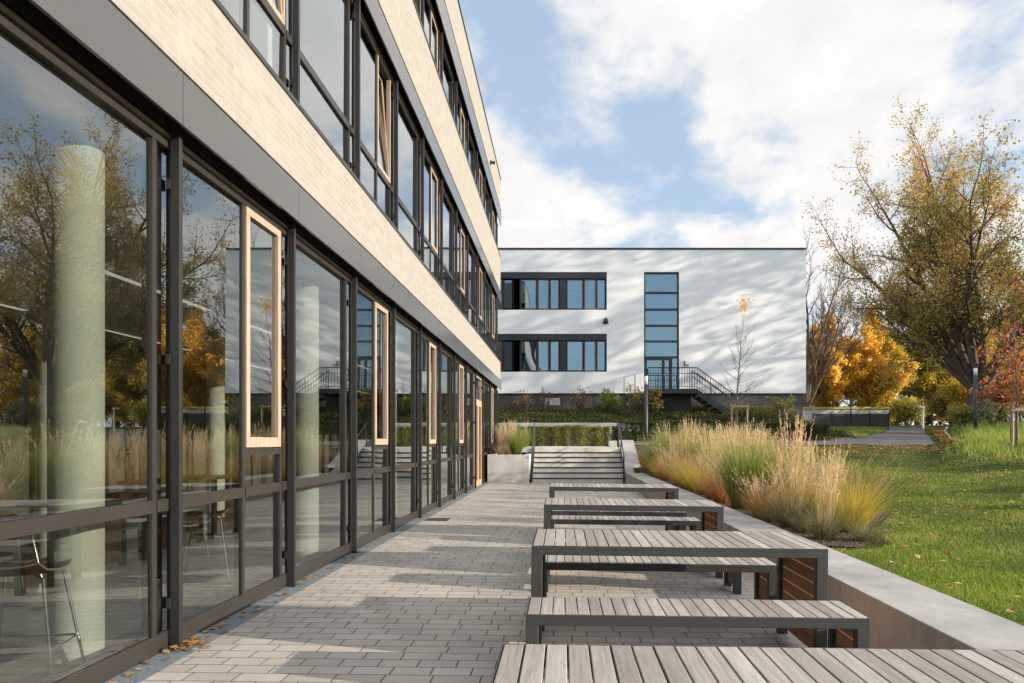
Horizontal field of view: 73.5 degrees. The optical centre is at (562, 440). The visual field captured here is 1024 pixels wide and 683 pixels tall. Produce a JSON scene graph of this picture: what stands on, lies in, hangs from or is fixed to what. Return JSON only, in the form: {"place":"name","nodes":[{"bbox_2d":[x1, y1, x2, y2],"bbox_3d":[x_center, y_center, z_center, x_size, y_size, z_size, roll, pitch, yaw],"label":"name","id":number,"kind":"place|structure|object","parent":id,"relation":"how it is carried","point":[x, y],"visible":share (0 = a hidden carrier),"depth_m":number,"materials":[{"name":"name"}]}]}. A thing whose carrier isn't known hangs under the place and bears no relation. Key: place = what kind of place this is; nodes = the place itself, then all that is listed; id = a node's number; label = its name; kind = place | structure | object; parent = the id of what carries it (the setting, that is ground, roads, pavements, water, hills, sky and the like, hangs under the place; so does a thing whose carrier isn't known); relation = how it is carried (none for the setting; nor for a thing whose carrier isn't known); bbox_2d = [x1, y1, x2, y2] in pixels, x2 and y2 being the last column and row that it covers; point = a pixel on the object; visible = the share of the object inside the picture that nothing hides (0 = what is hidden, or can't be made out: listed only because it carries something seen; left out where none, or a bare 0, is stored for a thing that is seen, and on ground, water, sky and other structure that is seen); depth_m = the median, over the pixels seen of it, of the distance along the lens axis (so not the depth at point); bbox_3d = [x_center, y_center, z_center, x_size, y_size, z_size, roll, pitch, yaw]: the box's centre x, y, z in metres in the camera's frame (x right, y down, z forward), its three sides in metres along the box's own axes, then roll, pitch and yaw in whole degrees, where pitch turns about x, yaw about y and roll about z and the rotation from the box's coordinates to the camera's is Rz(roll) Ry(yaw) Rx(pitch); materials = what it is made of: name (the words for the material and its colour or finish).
{"place":"outdoors","nodes":[
{"label":"outdoors","id":0,"kind":"place"},
{"bbox_2d":[0,0,500,682],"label":"school building","id":1,"kind":"structure","parent":0,"point":[250,246],"depth_m":6.96,"materials":[{"name":"beige brick"}]},
{"bbox_2d":[0,512,42,588],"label":"bar stool","id":2,"kind":"object","parent":1,"relation":"on","point":[13,515],"visible":0.71,"depth_m":6.50,"materials":[{"name":"wood"}]},
{"bbox_2d":[0,559,85,679],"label":"bar stool","id":3,"kind":"object","parent":1,"relation":"on","point":[15,569],"visible":0.98,"depth_m":3.93,"materials":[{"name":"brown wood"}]},
{"bbox_2d":[0,11,170,682],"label":"window","id":4,"kind":"structure","parent":1,"relation":"in","point":[152,641],"depth_m":4.39,"materials":[{"name":"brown metal"}]},
{"bbox_2d":[16,490,198,610],"bbox_3d":[-4.100,0.955,6.300,0.700,0.899,1.500,0,0,0],"label":"table","id":5,"kind":"object","parent":1,"relation":"on","point":[119,497],"visible":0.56,"depth_m":6.33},
{"bbox_2d":[117,475,233,552],"bbox_3d":[-5.200,0.955,9.400,0.700,0.899,1.800,0,0,0],"label":"table","id":6,"kind":"object","parent":1,"relation":"on","point":[195,478],"visible":0.55,"depth_m":9.73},
{"bbox_2d":[132,520,218,611],"bbox_3d":[-3.250,1.039,5.750,0.436,0.732,0.486,0,0,21],"label":"bar stool","id":7,"kind":"object","parent":1,"relation":"on","point":[189,527],"visible":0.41,"depth_m":5.79,"materials":[{"name":"brown metal"}]},
{"bbox_2d":[183,506,230,582],"bbox_3d":[-3.600,1.039,6.900,0.436,0.732,0.486,0,0,-25],"label":"bar stool","id":8,"kind":"object","parent":1,"relation":"on","point":[196,514],"visible":0.94,"depth_m":6.91,"materials":[{"name":"brown wood"}]},
{"bbox_2d":[183,151,287,639],"bbox_3d":[-2.671,-0.315,5.605,0.087,3.410,1.950,0,0,0],"label":"window","id":9,"kind":"structure","parent":1,"relation":"in","point":[245,211],"depth_m":5.71,"materials":[{"name":"brown metal"}]},
{"bbox_2d":[231,0,291,92],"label":"window","id":10,"kind":"structure","parent":1,"relation":"in","point":[268,23],"depth_m":6.11,"materials":[{"name":"clear glass"}]},
{"bbox_2d":[296,237,351,580],"bbox_3d":[-2.675,-0.315,7.555,0.081,3.410,1.950,0,0,0],"label":"window","id":11,"kind":"structure","parent":1,"relation":"in","point":[305,568],"depth_m":8.30,"materials":[{"name":"brown metal"}]},
{"bbox_2d":[300,0,354,173],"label":"window","id":12,"kind":"structure","parent":1,"relation":"in","point":[327,27],"depth_m":7.69,"materials":[{"name":"clear glass"}]},
{"bbox_2d":[351,284,390,548],"bbox_3d":[-2.671,-0.315,9.505,0.087,3.410,1.950,0,0,0],"label":"window","id":13,"kind":"structure","parent":1,"relation":"in","point":[375,315],"depth_m":9.62,"materials":[{"name":"clear glass"}]},
{"bbox_2d":[360,14,393,221],"bbox_3d":[-2.676,-4.335,9.505,0.168,2.290,1.950,0,0,0],"label":"window","id":14,"kind":"structure","parent":1,"relation":"in","point":[376,120],"depth_m":9.53,"materials":[{"name":"clear glass"}]},
{"bbox_2d":[393,88,419,256],"bbox_3d":[-2.635,-4.335,11.455,0.081,2.290,1.950,0,0,0],"label":"window","id":15,"kind":"structure","parent":1,"relation":"in","point":[408,138],"depth_m":11.54,"materials":[{"name":"clear glass"}]},
{"bbox_2d":[396,314,417,528],"bbox_3d":[-2.675,-0.315,11.455,0.081,3.410,1.950,0,0,0],"label":"window","id":16,"kind":"structure","parent":1,"relation":"in","point":[406,334],"depth_m":11.60,"materials":[{"name":"clear glass"}]},
{"bbox_2d":[422,333,437,514],"bbox_3d":[-2.671,-0.315,13.405,0.087,3.410,1.950,0,0,0],"label":"window","id":17,"kind":"structure","parent":1,"relation":"in","point":[429,459],"depth_m":13.48,"materials":[{"name":"brown metal"}]},
{"bbox_2d":[420,141,439,280],"bbox_3d":[-2.635,-4.335,13.405,0.081,2.290,1.950,0,0,0],"label":"window","id":18,"kind":"structure","parent":1,"relation":"in","point":[431,181],"depth_m":13.43,"materials":[{"name":"brown metal"}]},
{"bbox_2d":[420,0,439,71],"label":"window","id":19,"kind":"structure","parent":1,"relation":"in","point":[430,27],"depth_m":13.49,"materials":[{"name":"clear glass"}]},
{"bbox_2d":[437,348,452,504],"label":"window","id":20,"kind":"structure","parent":1,"relation":"in","point":[446,359],"depth_m":15.46,"materials":[{"name":"clear glass"}]},
{"bbox_2d":[439,184,453,300],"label":"window","id":21,"kind":"structure","parent":1,"relation":"in","point":[448,212],"depth_m":15.49,"materials":[{"name":"clear glass"}]},
{"bbox_2d":[439,37,453,115],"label":"window","id":22,"kind":"structure","parent":1,"relation":"in","point":[448,82],"depth_m":15.49,"materials":[{"name":"brown metal"}]},
{"bbox_2d":[452,359,463,496],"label":"window","id":23,"kind":"structure","parent":1,"relation":"in","point":[459,366],"depth_m":17.38,"materials":[{"name":"clear glass"}]},
{"bbox_2d":[454,212,465,315],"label":"window","id":24,"kind":"structure","parent":1,"relation":"in","point":[461,238],"depth_m":17.34,"materials":[{"name":"clear glass"}]},
{"bbox_2d":[454,84,465,151],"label":"window","id":25,"kind":"structure","parent":1,"relation":"in","point":[461,122],"depth_m":17.34,"materials":[{"name":"brown metal"}]},
{"bbox_2d":[464,366,473,492],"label":"window","id":26,"kind":"structure","parent":1,"relation":"in","point":[470,375],"depth_m":19.43,"materials":[{"name":"brown metal"}]},
{"bbox_2d":[469,244,474,327],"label":"window","id":27,"kind":"structure","parent":1,"relation":"in","point":[471,254],"depth_m":19.56,"materials":[{"name":"brown metal"}]},
{"bbox_2d":[475,257,482,337],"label":"window","id":28,"kind":"structure","parent":1,"relation":"in","point":[480,273],"depth_m":21.41,"materials":[{"name":"brown metal"}]},
{"bbox_2d":[478,403,481,485],"bbox_3d":[-2.633,0.097,21.652,0.134,2.586,0.886,0,0,0],"label":"door","id":29,"kind":"structure","parent":1,"relation":"in","point":[479,404],"depth_m":21.76,"materials":[{"name":"brown wood"}]},
{"bbox_2d":[484,381,487,481],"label":"window","id":30,"kind":"structure","parent":1,"relation":"in","point":[485,383],"depth_m":23.45,"materials":[{"name":"brown metal"}]},
{"bbox_2d":[485,278,488,345],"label":"window","id":31,"kind":"structure","parent":1,"relation":"in","point":[486,283],"depth_m":23.38,"materials":[{"name":"brown metal"}]},
{"bbox_2d":[488,384,493,454],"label":"window","id":32,"kind":"structure","parent":1,"relation":"in","point":[491,388],"depth_m":25.18,"materials":[{"name":"clear glass"}]},
{"bbox_2d":[104,482,489,682],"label":"gravel strip","id":33,"kind":"object","parent":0,"point":[158,663],"visible":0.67,"depth_m":5.61,"materials":[{"name":"grey gravel"}]},
{"bbox_2d":[108,488,473,682],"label":"fallen leaves","id":34,"kind":"object","parent":33,"relation":"on","point":[167,650],"visible":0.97,"depth_m":5.38,"materials":[{"name":"brown plant"}]},
{"bbox_2d":[140,482,827,682],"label":"terrace paving","id":35,"kind":"structure","parent":0,"point":[454,592],"depth_m":5.63,"materials":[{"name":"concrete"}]},
{"bbox_2d":[549,483,678,530],"bbox_3d":[0.739,1.052,10.360,1.887,0.758,0.820,1,0,0],"label":"picnic table","id":36,"kind":"object","parent":35,"relation":"on","point":[671,491],"visible":0.79,"depth_m":9.95,"materials":[{"name":"grey wood"}]},
{"bbox_2d":[552,510,686,530],"bbox_3d":[0.738,1.194,9.510,1.887,0.473,0.420,1,0,0],"label":"bench","id":37,"kind":"object","parent":35,"relation":"on","point":[621,513],"visible":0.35,"depth_m":9.30,"materials":[{"name":"grey wood"}]},
{"bbox_2d":[552,515,700,530],"bbox_3d":[0.738,1.194,8.510,1.887,0.473,0.420,1,0,0],"label":"bench","id":38,"kind":"object","parent":35,"relation":"on","point":[693,523],"visible":0.75,"depth_m":8.30,"materials":[{"name":"grey wood"}]},
{"bbox_2d":[544,498,723,577],"bbox_3d":[0.739,1.052,7.570,1.887,0.758,0.820,1,0,0],"label":"picnic table","id":39,"kind":"object","parent":35,"relation":"on","point":[712,516],"visible":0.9,"depth_m":7.18,"materials":[{"name":"grey wood"}]},
{"bbox_2d":[547,539,741,593],"bbox_3d":[0.738,1.194,6.630,1.887,0.473,0.420,1,0,0],"label":"bench","id":40,"kind":"object","parent":35,"relation":"on","point":[733,578],"visible":0.03,"depth_m":6.42,"materials":[{"name":"grey metal"}]},
{"bbox_2d":[545,555,776,599],"bbox_3d":[0.738,1.194,5.550,1.887,0.473,0.420,1,0,0],"label":"bench","id":41,"kind":"object","parent":35,"relation":"on","point":[764,570],"visible":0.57,"depth_m":5.35,"materials":[{"name":"grey wood"}]},
{"bbox_2d":[531,529,827,647],"bbox_3d":[0.739,1.052,4.750,1.887,0.758,0.820,1,0,0],"label":"picnic table","id":42,"kind":"object","parent":35,"relation":"on","point":[802,569],"visible":0.9,"depth_m":4.50,"materials":[{"name":"grey wood"}]},
{"bbox_2d":[526,597,869,647],"bbox_3d":[0.738,1.194,3.950,1.887,0.473,0.420,1,0,0],"label":"bench","id":43,"kind":"object","parent":35,"relation":"on","point":[846,626],"visible":0.88,"depth_m":3.80,"materials":[{"name":"grey wood"}]},
{"bbox_2d":[491,644,1023,682],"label":"picnic table","id":44,"kind":"object","parent":35,"relation":"on","point":[522,663],"visible":1,"depth_m":2.05,"materials":[{"name":"grey wood"}]},
{"bbox_2d":[644,442,679,479],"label":"rusty grass","id":45,"kind":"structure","parent":0,"point":[663,476],"depth_m":19.23,"materials":[{"name":"plant"}]},
{"bbox_2d":[642,423,697,462],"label":"silver grass","id":46,"kind":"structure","parent":0,"point":[665,442],"depth_m":21.18,"materials":[{"name":"plant"}]},
{"bbox_2d":[331,410,1023,625],"bbox_3d":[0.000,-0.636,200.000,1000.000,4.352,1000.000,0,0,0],"label":"ground","id":47,"kind":"structure","parent":0,"point":[335,460],"depth_m":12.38,"materials":[{"name":"green plant"}]},
{"bbox_2d":[487,454,530,482],"bbox_3d":[-1.855,0.993,25.300,1.410,1.055,4.400,0,0,0],"label":"concrete planter","id":48,"kind":"object","parent":47,"relation":"on","point":[508,468],"visible":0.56,"depth_m":23.10,"materials":[{"name":"grey concrete"}]},
{"bbox_2d":[497,426,531,454],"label":"silver grass","id":49,"kind":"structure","parent":48,"relation":"in","point":[516,446],"depth_m":23.63,"materials":[{"name":"plant"}]},
{"bbox_2d":[526,424,610,445],"bbox_3d":[0.220,-0.233,30.167,3.763,1.041,0.921,0,0,0],"label":"clipped hedge","id":50,"kind":"object","parent":47,"relation":"on","point":[543,433],"visible":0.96,"depth_m":29.87,"materials":[{"name":"green plant"}]},
{"bbox_2d":[498,423,638,445],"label":"retaining wall","id":51,"kind":"structure","parent":47,"relation":"on","point":[563,424],"depth_m":31.90,"materials":[{"name":"plant"}]},
{"bbox_2d":[532,447,624,483],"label":"concrete steps","id":52,"kind":"structure","parent":47,"relation":"on","point":[578,464],"depth_m":24.14,"materials":[{"name":"grey concrete"}]},
{"bbox_2d":[600,387,624,412],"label":"green shrub","id":53,"kind":"object","parent":47,"relation":"on","point":[609,399],"visible":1,"depth_m":34.48,"materials":[{"name":"green plant"}]},
{"bbox_2d":[498,405,751,424],"bbox_3d":[0.502,-1.292,34.051,17.159,1.202,3.478,0,0,0],"label":"ground cover","id":54,"kind":"object","parent":47,"relation":"on","point":[607,416],"visible":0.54,"depth_m":33.76,"materials":[{"name":"green plant"}]},
{"bbox_2d":[619,440,640,483],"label":"stair wall","id":55,"kind":"structure","parent":47,"relation":"on","point":[629,448],"depth_m":24.34,"materials":[{"name":"concrete"}]},
{"bbox_2d":[644,375,647,442],"bbox_3d":[3.463,-1.303,28.500,0.178,2.903,0.179,0,0,0],"label":"street lamp","id":56,"kind":"object","parent":47,"relation":"on","point":[646,406],"visible":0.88,"depth_m":28.43,"materials":[{"name":"grey metal"}]},
{"bbox_2d":[611,419,687,441],"bbox_3d":[3.824,-0.355,30.356,3.461,1.275,0.921,0,0,0],"label":"clipped hedge","id":57,"kind":"object","parent":47,"relation":"on","point":[626,423],"visible":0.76,"depth_m":30.09,"materials":[{"name":"green plant"}]},
{"bbox_2d":[497,248,805,419],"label":"white building","id":58,"kind":"structure","parent":47,"relation":"on","point":[656,307],"depth_m":36.00,"materials":[{"name":"paint"}]},
{"bbox_2d":[644,367,732,413],"bbox_3d":[6.279,-2.335,35.030,4.432,2.710,1.900,0,0,0],"label":"outside stair","id":59,"kind":"object","parent":47,"relation":"on","point":[679,399],"visible":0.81,"depth_m":34.13,"materials":[{"name":"black metal"}]},
{"bbox_2d":[673,410,728,420],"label":"loose shrub","id":60,"kind":"object","parent":47,"relation":"on","point":[697,416],"visible":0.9,"depth_m":32.87,"materials":[{"name":"green plant"}]},
{"bbox_2d":[720,294,773,436],"bbox_3d":[8.322,-3.458,30.896,2.675,6.716,2.730,0,0,0],"label":"young tree","id":61,"kind":"object","parent":47,"relation":"on","point":[743,306],"visible":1,"depth_m":31.31,"materials":[{"name":"orange plant"}]},
{"bbox_2d":[636,450,889,547],"bbox_3d":[4.100,0.702,16.300,3.000,0.812,18.400,0,0,0],"label":"planting bed","id":62,"kind":"object","parent":47,"relation":"on","point":[845,539],"visible":0.12,"depth_m":8.36,"materials":[{"name":"brown soil"}]},
{"bbox_2d":[635,434,669,475],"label":"silver grass","id":63,"kind":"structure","parent":62,"relation":"on","point":[650,456],"depth_m":21.71,"materials":[{"name":"plant"}]},
{"bbox_2d":[652,446,721,487],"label":"fountain grass","id":64,"kind":"object","parent":62,"relation":"on","point":[680,482],"depth_m":16.17,"materials":[{"name":"plant"}]},
{"bbox_2d":[661,445,727,490],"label":"fountain grass","id":65,"kind":"object","parent":62,"relation":"on","point":[689,487],"depth_m":15.12,"materials":[{"name":"plant"}]},
{"bbox_2d":[685,418,798,508],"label":"silver grass","id":66,"kind":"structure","parent":62,"relation":"on","point":[730,482],"depth_m":11.15,"materials":[{"name":"plant"}]},
{"bbox_2d":[779,506,833,532],"bbox_3d":[2.991,0.938,8.335,0.801,0.375,0.786,0,0,-16],"label":"sedge tuft","id":67,"kind":"object","parent":62,"relation":"on","point":[801,527],"visible":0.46,"depth_m":8.28,"materials":[{"name":"green plant"}]},
{"bbox_2d":[762,465,877,519],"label":"fountain grass","id":68,"kind":"object","parent":62,"relation":"on","point":[813,500],"depth_m":9.37,"materials":[{"name":"beige plant"}]},
{"bbox_2d":[768,447,929,532],"bbox_3d":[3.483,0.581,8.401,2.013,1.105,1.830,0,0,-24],"label":"fountain grass","id":69,"kind":"object","parent":62,"relation":"on","point":[853,501],"depth_m":8.22,"materials":[{"name":"yellow plant"}]},
{"bbox_2d":[839,510,903,542],"bbox_3d":[3.399,0.936,7.617,0.877,0.415,0.859,0,0,29],"label":"sedge tuft","id":70,"kind":"object","parent":62,"relation":"on","point":[862,536],"visible":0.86,"depth_m":7.56,"materials":[{"name":"green plant"}]},
{"bbox_2d":[764,394,798,420],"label":"loose shrub","id":71,"kind":"object","parent":47,"relation":"on","point":[780,406],"visible":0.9,"depth_m":33.94,"materials":[{"name":"green plant"}]},
{"bbox_2d":[741,419,830,440],"bbox_3d":[10.049,-0.477,30.858,3.843,1.081,1.242,0,0,0],"label":"dark hedge","id":72,"kind":"object","parent":47,"relation":"on","point":[820,428],"visible":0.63,"depth_m":30.43,"materials":[{"name":"green plant"}]},
{"bbox_2d":[733,404,854,437],"bbox_3d":[11.313,-1.067,34.300,4.778,2.042,5.627,0,0,0],"label":"ground cover","id":73,"kind":"object","parent":47,"relation":"on","point":[834,432],"visible":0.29,"depth_m":33.24,"materials":[{"name":"green plant"}]},
{"bbox_2d":[627,473,1023,649],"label":"kerb wall","id":74,"kind":"structure","parent":47,"relation":"on","point":[900,612],"depth_m":4.55,"materials":[{"name":"concrete"}]},
{"bbox_2d":[803,311,869,406],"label":"orange tree","id":75,"kind":"object","parent":47,"relation":"on","point":[835,391],"visible":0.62,"depth_m":56.71,"materials":[{"name":"brown plant"}]},
{"bbox_2d":[802,224,875,406],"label":"bare tree","id":76,"kind":"object","parent":47,"relation":"on","point":[809,394],"visible":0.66,"depth_m":55.88,"materials":[{"name":"brown plant"}]},
{"bbox_2d":[803,399,890,421],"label":"white building","id":77,"kind":"structure","parent":47,"relation":"on","point":[808,411],"depth_m":51.00,"materials":[{"name":"paint"}]},
{"bbox_2d":[812,404,889,426],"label":"bin screen","id":78,"kind":"object","parent":47,"relation":"on","point":[869,420],"visible":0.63,"depth_m":48.00,"materials":[{"name":"grey metal"}]},
{"bbox_2d":[830,301,922,406],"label":"orange tree","id":79,"kind":"object","parent":47,"relation":"on","point":[876,357],"visible":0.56,"depth_m":56.66,"materials":[{"name":"brown plant"}]},
{"bbox_2d":[774,438,993,454],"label":"fallen leaves","id":80,"kind":"object","parent":47,"relation":"on","point":[896,448],"visible":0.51,"depth_m":24.37,"materials":[{"name":"brown plant"}]},
{"bbox_2d":[856,337,917,421],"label":"yellow tree","id":81,"kind":"object","parent":47,"relation":"on","point":[874,401],"visible":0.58,"depth_m":56.32,"materials":[{"name":"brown plant"}]},
{"bbox_2d":[843,223,957,424],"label":"tree","id":82,"kind":"object","parent":47,"relation":"on","point":[946,375],"visible":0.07,"depth_m":66.89,"materials":[{"name":"plant"}]},
{"bbox_2d":[888,395,928,425],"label":"loose shrub","id":83,"kind":"object","parent":47,"relation":"on","point":[906,411],"visible":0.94,"depth_m":54.87,"materials":[{"name":"green plant"}]},
{"bbox_2d":[796,434,1023,611],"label":"fallen leaves","id":84,"kind":"object","parent":47,"relation":"on","point":[918,556],"visible":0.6,"depth_m":10.53,"materials":[{"name":"orange plant"}]},
{"bbox_2d":[801,92,1023,422],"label":"maple tree","id":85,"kind":"object","parent":47,"relation":"on","point":[958,301],"visible":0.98,"depth_m":40.77,"materials":[{"name":"yellow plant"}]},
{"bbox_2d":[902,347,959,424],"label":"yellow tree","id":86,"kind":"object","parent":47,"relation":"on","point":[926,381],"visible":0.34,"depth_m":65.37,"materials":[{"name":"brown plant"}]},
{"bbox_2d":[923,385,958,423],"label":"loose shrub","id":87,"kind":"object","parent":47,"relation":"on","point":[940,403],"visible":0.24,"depth_m":48.80,"materials":[{"name":"green plant"}]},
{"bbox_2d":[943,401,982,426],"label":"round shrub","id":88,"kind":"object","parent":47,"relation":"on","point":[964,412],"visible":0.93,"depth_m":35.67,"materials":[{"name":"green plant"}]},
{"bbox_2d":[935,377,997,407],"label":"loose shrub","id":89,"kind":"object","parent":47,"relation":"on","point":[957,391],"visible":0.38,"depth_m":45.91,"materials":[{"name":"yellow plant"}]},
{"bbox_2d":[973,367,977,429],"bbox_3d":[18.723,-1.917,31.000,0.178,2.883,0.179,0,0,0],"label":"street lamp","id":90,"kind":"object","parent":47,"relation":"on","point":[975,394],"visible":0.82,"depth_m":30.94,"materials":[{"name":"grey metal"}]},
{"bbox_2d":[934,418,1023,467],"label":"meadow grass","id":91,"kind":"structure","parent":47,"relation":"on","point":[987,438],"depth_m":21.73,"materials":[{"name":"green plant"}]},
{"bbox_2d":[969,398,1014,425],"bbox_3d":[22.062,-1.585,34.936,2.366,1.802,1.783,0,0,0],"label":"loose shrub","id":92,"kind":"object","parent":47,"relation":"on","point":[995,410],"visible":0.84,"depth_m":34.73,"materials":[{"name":"green plant"}]},
{"bbox_2d":[969,275,1023,444],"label":"red sapling","id":93,"kind":"object","parent":47,"relation":"on","point":[1001,397],"visible":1,"depth_m":20.07,"materials":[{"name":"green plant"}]},
{"bbox_2d":[987,367,1023,422],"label":"loose shrub","id":94,"kind":"object","parent":47,"relation":"on","point":[1013,394],"visible":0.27,"depth_m":39.80,"materials":[{"name":"yellow plant"}]},
{"bbox_2d":[669,423,719,470],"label":"silver grass","id":95,"kind":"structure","parent":0,"point":[693,444],"depth_m":18.06,"materials":[{"name":"plant"}]},
{"bbox_2d":[665,444,733,494],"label":"fountain grass","id":96,"kind":"object","parent":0,"point":[698,489],"depth_m":14.14,"materials":[{"name":"plant"}]},
{"bbox_2d":[689,447,736,498],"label":"rusty grass","id":97,"kind":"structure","parent":0,"point":[706,493],"depth_m":13.15,"materials":[{"name":"plant"}]},
{"bbox_2d":[695,453,734,502],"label":"rusty grass","id":98,"kind":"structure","parent":0,"point":[719,498],"depth_m":12.23,"materials":[{"name":"plant"}]},
{"bbox_2d":[459,0,1023,424],"label":"sky","id":99,"kind":"structure","parent":0,"point":[612,123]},
{"bbox_2d":[713,423,792,502],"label":"silver grass","id":100,"kind":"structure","parent":0,"point":[747,449],"depth_m":12.18,"materials":[{"name":"plant"}]},
{"bbox_2d":[732,463,787,517],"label":"rusty grass","id":101,"kind":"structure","parent":0,"point":[759,499],"depth_m":9.85,"materials":[{"name":"plant"}]},
{"bbox_2d":[617,427,934,445],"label":"path","id":102,"kind":"structure","parent":0,"point":[893,436],"depth_m":30.58,"materials":[{"name":"concrete"}]},
{"bbox_2d":[742,435,819,508],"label":"silver grass","id":103,"kind":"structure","parent":0,"point":[771,473],"depth_m":11.10,"materials":[{"name":"plant"}]},
{"bbox_2d":[746,409,830,527],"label":"feather reed grass","id":104,"kind":"object","parent":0,"point":[787,506],"depth_m":8.81,"materials":[{"name":"plant"}]},
{"bbox_2d":[764,454,823,514],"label":"rusty grass","id":105,"kind":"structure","parent":0,"point":[781,476],"depth_m":10.19,"materials":[{"name":"plant"}]},
{"bbox_2d":[787,438,865,539],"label":"feather reed grass","id":106,"kind":"object","parent":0,"point":[830,531],"depth_m":7.69,"materials":[{"name":"plant"}]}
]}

